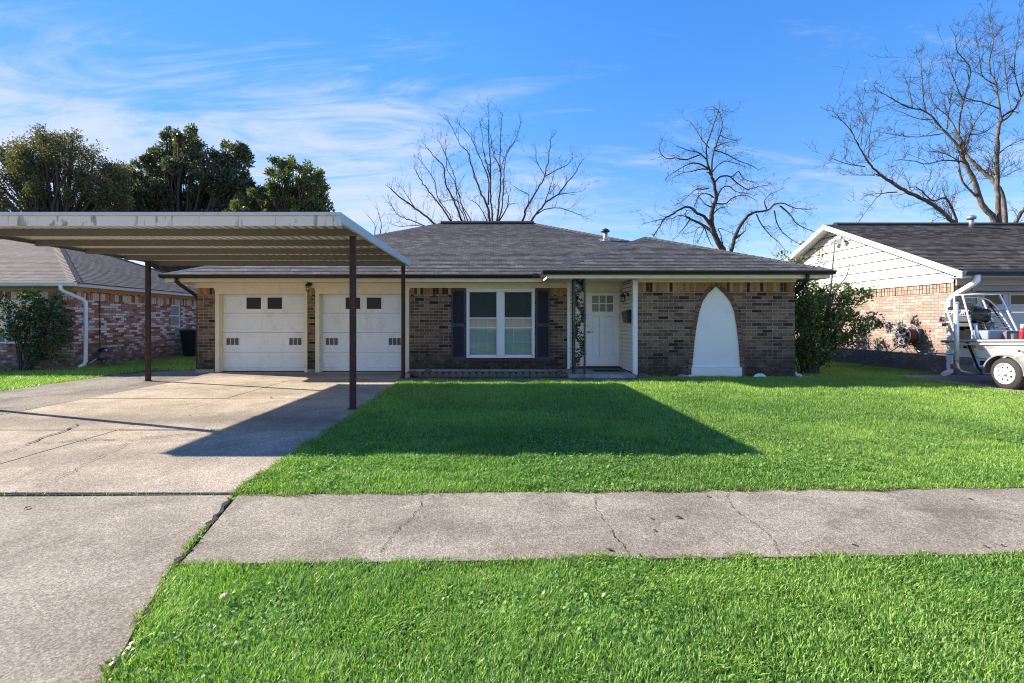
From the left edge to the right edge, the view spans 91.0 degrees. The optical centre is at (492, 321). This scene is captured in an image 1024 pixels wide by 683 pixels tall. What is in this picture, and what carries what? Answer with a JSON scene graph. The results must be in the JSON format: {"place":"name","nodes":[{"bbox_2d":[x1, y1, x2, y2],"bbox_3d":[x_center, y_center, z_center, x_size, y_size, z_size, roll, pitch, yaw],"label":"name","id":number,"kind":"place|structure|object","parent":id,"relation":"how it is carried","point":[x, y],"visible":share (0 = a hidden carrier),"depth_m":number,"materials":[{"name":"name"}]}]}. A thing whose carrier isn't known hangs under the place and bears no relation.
{"place":"outdoors","nodes":[
{"label":"outdoors","id":0,"kind":"place"},
{"bbox_2d":[0,372,406,495],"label":"driveway","id":1,"kind":"structure","parent":0,"point":[293,415],"depth_m":6.36,"materials":[{"name":"concrete"}]},
{"bbox_2d":[1,424,242,485],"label":"driveway crack","id":2,"kind":"object","parent":1,"relation":"on","point":[97,457],"visible":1,"depth_m":5.91,"materials":[{"name":"grey concrete"}]},
{"bbox_2d":[1,382,384,568],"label":"crack weeds","id":3,"kind":"object","parent":1,"relation":"on","point":[192,540],"visible":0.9,"depth_m":3.36,"materials":[{"name":"green plant"}]},
{"bbox_2d":[0,212,410,409],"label":"carport","id":4,"kind":"object","parent":1,"relation":"on","point":[249,238],"visible":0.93,"depth_m":8.79,"materials":[{"name":"white metal"}]},
{"bbox_2d":[364,201,389,234],"bbox_3d":[-6.709,-4.852,28.813,1.365,4.698,1.989,0,0,-41],"label":"bare sapling","id":5,"kind":"object","parent":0,"point":[380,221],"visible":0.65,"depth_m":28.59,"materials":[{"name":"brown plant"}]},
{"bbox_2d":[0,355,1023,682],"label":"ground","id":6,"kind":"structure","parent":0,"point":[588,568],"depth_m":2.67,"materials":[{"name":"green plant"}]},
{"bbox_2d":[0,287,75,371],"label":"leafy shrub","id":7,"kind":"object","parent":6,"relation":"on","point":[33,353],"visible":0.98,"depth_m":14.21,"materials":[{"name":"green plant"}]},
{"bbox_2d":[0,123,136,211],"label":"oak tree","id":8,"kind":"object","parent":6,"relation":"on","point":[30,176],"visible":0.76,"depth_m":28.95,"materials":[{"name":"green plant"}]},
{"bbox_2d":[0,239,196,368],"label":"brick house","id":9,"kind":"structure","parent":6,"relation":"on","point":[104,295],"depth_m":16.64,"materials":[{"name":"brick"}]},
{"bbox_2d":[0,300,32,342],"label":"window","id":10,"kind":"structure","parent":9,"relation":"in","point":[2,340],"depth_m":15.12,"materials":[{"name":"white glass"}]},
{"bbox_2d":[90,348,108,365],"bbox_3d":[-12.385,1.142,15.793,0.391,0.623,0.662,0,0,20],"label":"utility meter","id":11,"kind":"object","parent":9,"relation":"attached to","point":[102,355],"visible":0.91,"depth_m":15.81,"materials":[{"name":"black metal"}]},
{"bbox_2d":[171,305,179,326],"bbox_3d":[-12.590,-0.230,19.900,0.060,0.860,0.600,0,0,0],"label":"window","id":12,"kind":"structure","parent":9,"relation":"in","point":[175,309],"depth_m":19.95,"materials":[{"name":"white glass"}]},
{"bbox_2d":[0,370,223,414],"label":"driveway strip","id":13,"kind":"object","parent":6,"relation":"on","point":[15,400],"visible":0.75,"depth_m":10.55,"materials":[{"name":"grey concrete"}]},
{"bbox_2d":[0,495,231,682],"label":"driveway apron","id":14,"kind":"object","parent":6,"relation":"on","point":[80,577],"visible":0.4,"depth_m":2.81,"materials":[{"name":"grey concrete"}]},
{"bbox_2d":[0,493,220,494],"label":"driveway joint","id":15,"kind":"object","parent":14,"relation":"on","point":[124,493],"visible":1,"depth_m":4.06,"materials":[{"name":"grey concrete"}]},
{"bbox_2d":[106,123,260,272],"bbox_3d":[-21.265,-6.106,34.102,12.602,15.241,5.860,0,0,0],"label":"magnolia tree","id":16,"kind":"object","parent":6,"relation":"on","point":[160,190],"visible":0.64,"depth_m":32.96,"materials":[{"name":"green plant"}]},
{"bbox_2d":[179,329,195,355],"bbox_3d":[-11.950,0.850,20.012,0.680,1.100,0.696,0,0,0],"label":"wheelie bin","id":17,"kind":"object","parent":6,"relation":"on","point":[188,339],"visible":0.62,"depth_m":19.74,"materials":[{"name":"plastic"}]},
{"bbox_2d":[220,592,229,599],"bbox_3d":[-1.322,1.356,2.482,0.046,0.028,0.047,0,0,0],"label":"leaf","id":18,"kind":"object","parent":6,"relation":"on","point":[225,596],"visible":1,"depth_m":2.47,"materials":[{"name":"beige plant"}]},
{"bbox_2d":[221,154,335,211],"bbox_3d":[-13.401,-4.531,30.959,8.325,12.084,4.213,0,0,0],"label":"magnolia tree","id":19,"kind":"object","parent":6,"relation":"on","point":[303,194],"visible":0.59,"depth_m":29.88,"materials":[{"name":"green plant"}]},
{"bbox_2d":[436,372,442,376],"bbox_3d":[-1.364,1.360,12.915,0.164,0.135,0.052,0,4,-2],"label":"edging block","id":20,"kind":"object","parent":6,"relation":"on","point":[439,374],"depth_m":12.90,"materials":[{"name":"grey concrete"}]},
{"bbox_2d":[456,372,462,376],"bbox_3d":[-0.847,1.352,12.932,0.164,0.135,0.052,2,-1,0],"label":"edging block","id":21,"kind":"object","parent":6,"relation":"on","point":[459,374],"depth_m":12.91,"materials":[{"name":"grey concrete"}]},
{"bbox_2d":[410,372,562,376],"bbox_3d":[-0.195,1.395,13.390,4.150,0.050,0.820,0,0,0],"label":"garden bed","id":22,"kind":"object","parent":6,"relation":"on","point":[489,373],"visible":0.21,"depth_m":13.54,"materials":[{"name":"soil"}]},
{"bbox_2d":[385,92,597,227],"bbox_3d":[-0.229,-7.220,30.881,13.994,15.004,6.804,0,0,0],"label":"bare tree","id":23,"kind":"object","parent":6,"relation":"on","point":[484,199],"visible":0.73,"depth_m":31.01,"materials":[{"name":"brown plant"}]},
{"bbox_2d":[158,221,836,377],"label":"brick house","id":24,"kind":"structure","parent":6,"relation":"on","point":[488,296],"depth_m":13.86,"materials":[{"name":"brown brick"}]},
{"bbox_2d":[214,287,307,371],"bbox_3d":[-6.355,0.202,13.958,2.750,2.404,0.264,0,0,0],"label":"garage door","id":25,"kind":"structure","parent":24,"relation":"in","point":[258,329],"depth_m":14.03,"materials":[{"name":"white paint"}]},
{"bbox_2d":[305,282,311,291],"bbox_3d":[-5.020,-0.963,13.709,0.168,0.296,0.234,0,0,0],"label":"wall lantern","id":26,"kind":"object","parent":24,"relation":"attached to","point":[308,285],"depth_m":13.65,"materials":[{"name":"black metal"}]},
{"bbox_2d":[314,287,409,371],"bbox_3d":[-3.588,0.202,13.958,2.755,2.404,0.264,0,0,0],"label":"garage door","id":27,"kind":"structure","parent":24,"relation":"in","point":[378,309],"depth_m":14.03,"materials":[{"name":"white paint"}]},
{"bbox_2d":[466,289,534,357],"bbox_3d":[0.225,0.050,13.916,1.880,1.900,0.173,0,0,0],"label":"window","id":28,"kind":"structure","parent":24,"relation":"in","point":[500,323],"depth_m":13.89,"materials":[{"name":"glass"}]},
{"bbox_2d":[572,279,586,373],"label":"porch column","id":29,"kind":"structure","parent":24,"relation":"on","point":[576,325],"depth_m":12.45,"materials":[{"name":"black metal"}]},
{"bbox_2d":[586,292,619,367],"bbox_3d":[3.070,0.235,13.975,0.940,2.100,0.100,0,0,0],"label":"entry door","id":30,"kind":"structure","parent":24,"relation":"in","point":[602,308],"depth_m":13.98,"materials":[{"name":"white paint"}]},
{"bbox_2d":[591,369,623,371],"bbox_3d":[3.040,1.292,13.285,0.760,0.015,0.470,0,0,0],"label":"doormat","id":31,"kind":"object","parent":24,"relation":"on","point":[607,370],"visible":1,"depth_m":13.21,"materials":[{"name":"grey fabric"}]},
{"bbox_2d":[620,292,628,302],"bbox_3d":[3.487,-0.653,13.300,0.234,0.296,0.168,0,0,0],"label":"wall lantern","id":32,"kind":"object","parent":24,"relation":"attached to","point":[622,296],"depth_m":13.28,"materials":[{"name":"black metal"}]},
{"bbox_2d":[620,309,630,322],"bbox_3d":[3.512,-0.141,13.220,0.182,0.359,0.430,0,0,0],"label":"mailbox","id":33,"kind":"object","parent":24,"relation":"attached to","point":[626,315],"visible":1,"depth_m":13.02,"materials":[{"name":"black metal"}]},
{"bbox_2d":[396,378,637,381],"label":"walkway","id":34,"kind":"structure","parent":6,"relation":"on","point":[507,379],"depth_m":12.06,"materials":[{"name":"grey concrete"}]},
{"bbox_2d":[523,371,529,376],"bbox_3d":[0.874,1.351,12.935,0.164,0.135,0.052,3,0,1],"label":"edging block","id":35,"kind":"object","parent":6,"relation":"on","point":[526,374],"depth_m":12.92,"materials":[{"name":"grey concrete"}]},
{"bbox_2d":[543,372,549,376],"bbox_3d":[1.388,1.353,12.938,0.164,0.135,0.052,0,-1,0],"label":"edging block","id":36,"kind":"object","parent":6,"relation":"on","point":[546,374],"depth_m":12.92,"materials":[{"name":"grey concrete"}]},
{"bbox_2d":[636,373,649,378],"bbox_3d":[3.733,1.351,12.443,0.373,0.159,0.212,0,0,0],"label":"stone","id":37,"kind":"object","parent":6,"relation":"on","point":[641,375],"visible":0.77,"depth_m":12.38,"materials":[{"name":"grey stone"}]},
{"bbox_2d":[629,100,819,260],"bbox_3d":[14.505,-7.418,30.149,12.806,12.499,4.111,0,0,-7],"label":"bare tree","id":38,"kind":"object","parent":6,"relation":"on","point":[711,229],"visible":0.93,"depth_m":29.74,"materials":[{"name":"brown plant"}]},
{"bbox_2d":[754,373,765,377],"bbox_3d":[6.714,1.361,12.601,0.315,0.125,0.123,0,0,0],"label":"stone","id":39,"kind":"object","parent":6,"relation":"on","point":[759,375],"visible":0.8,"depth_m":12.57,"materials":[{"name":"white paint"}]},
{"bbox_2d":[771,246,827,297],"bbox_3d":[8.677,-0.376,14.188,1.422,3.551,0.498,0,0,17],"label":"climbing vine","id":40,"kind":"object","parent":6,"relation":"on","point":[788,259],"visible":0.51,"depth_m":14.15,"materials":[{"name":"green plant"}]},
{"bbox_2d":[795,240,884,373],"bbox_3d":[9.036,-0.367,15.081,2.868,3.668,4.604,0,0,0],"label":"privet shrub","id":41,"kind":"object","parent":6,"relation":"on","point":[812,329],"visible":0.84,"depth_m":13.31,"materials":[{"name":"green plant"}]},
{"bbox_2d":[802,0,1023,221],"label":"bare tree","id":42,"kind":"object","parent":6,"relation":"on","point":[1000,214],"visible":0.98,"depth_m":28.59,"materials":[{"name":"grey plant"}]},
{"bbox_2d":[896,375,1023,392],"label":"driveway pad","id":43,"kind":"object","parent":6,"relation":"on","point":[984,380],"depth_m":12.07,"materials":[{"name":"grey concrete"}]},
{"bbox_2d":[950,302,1023,389],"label":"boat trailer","id":44,"kind":"object","parent":43,"relation":"on","point":[1006,372],"visible":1,"depth_m":10.58,"materials":[{"name":"white metal"}]},
{"bbox_2d":[928,294,1023,358],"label":"boat","id":45,"kind":"object","parent":44,"relation":"on","point":[980,337],"visible":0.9,"depth_m":11.63,"materials":[{"name":"white metal"}]},
{"bbox_2d":[0,0,1023,267],"label":"sky","id":46,"kind":"structure","parent":0,"point":[341,86],"materials":[{"name":"blue"}]},
{"bbox_2d":[180,488,1023,568],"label":"sidewalk","id":47,"kind":"structure","parent":0,"point":[472,526],"depth_m":3.44,"materials":[{"name":"concrete"}]},
{"bbox_2d":[173,494,778,564],"bbox_3d":[-0.096,1.391,3.471,4.009,0.001,1.206,0,0,0],"label":"sidewalk crack","id":48,"kind":"object","parent":47,"relation":"on","point":[214,518],"visible":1,"depth_m":3.38,"materials":[{"name":"grey concrete"}]},
{"bbox_2d":[785,215,1023,375],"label":"gable house","id":49,"kind":"structure","parent":0,"point":[918,275],"depth_m":14.85,"materials":[{"name":"brown brick"}]},
{"bbox_2d":[828,236,841,245],"bbox_3d":[11.812,-2.795,17.240,0.316,0.310,0.612,0,0,0],"label":"flood light","id":50,"kind":"object","parent":49,"relation":"attached to","point":[838,241],"visible":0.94,"depth_m":17.24,"materials":[{"name":"white paint"}]},
{"bbox_2d":[832,326,922,366],"bbox_3d":[11.376,0.762,14.900,0.584,1.261,2.176,0,0,-30],"label":"hose reel","id":51,"kind":"object","parent":49,"relation":"attached to","point":[908,335],"visible":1,"depth_m":14.10,"materials":[{"name":"plastic"}]},
{"bbox_2d":[976,292,1023,373],"bbox_3d":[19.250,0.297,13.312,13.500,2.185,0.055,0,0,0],"label":"garage door","id":52,"kind":"structure","parent":49,"relation":"in","point":[1014,301],"depth_m":13.30,"materials":[{"name":"white paint"}]},
{"bbox_2d":[1019,324,1023,338],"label":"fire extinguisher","id":53,"kind":"object","parent":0,"point":[1021,333],"visible":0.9,"depth_m":10.46,"materials":[{"name":"red metal"}]}
]}

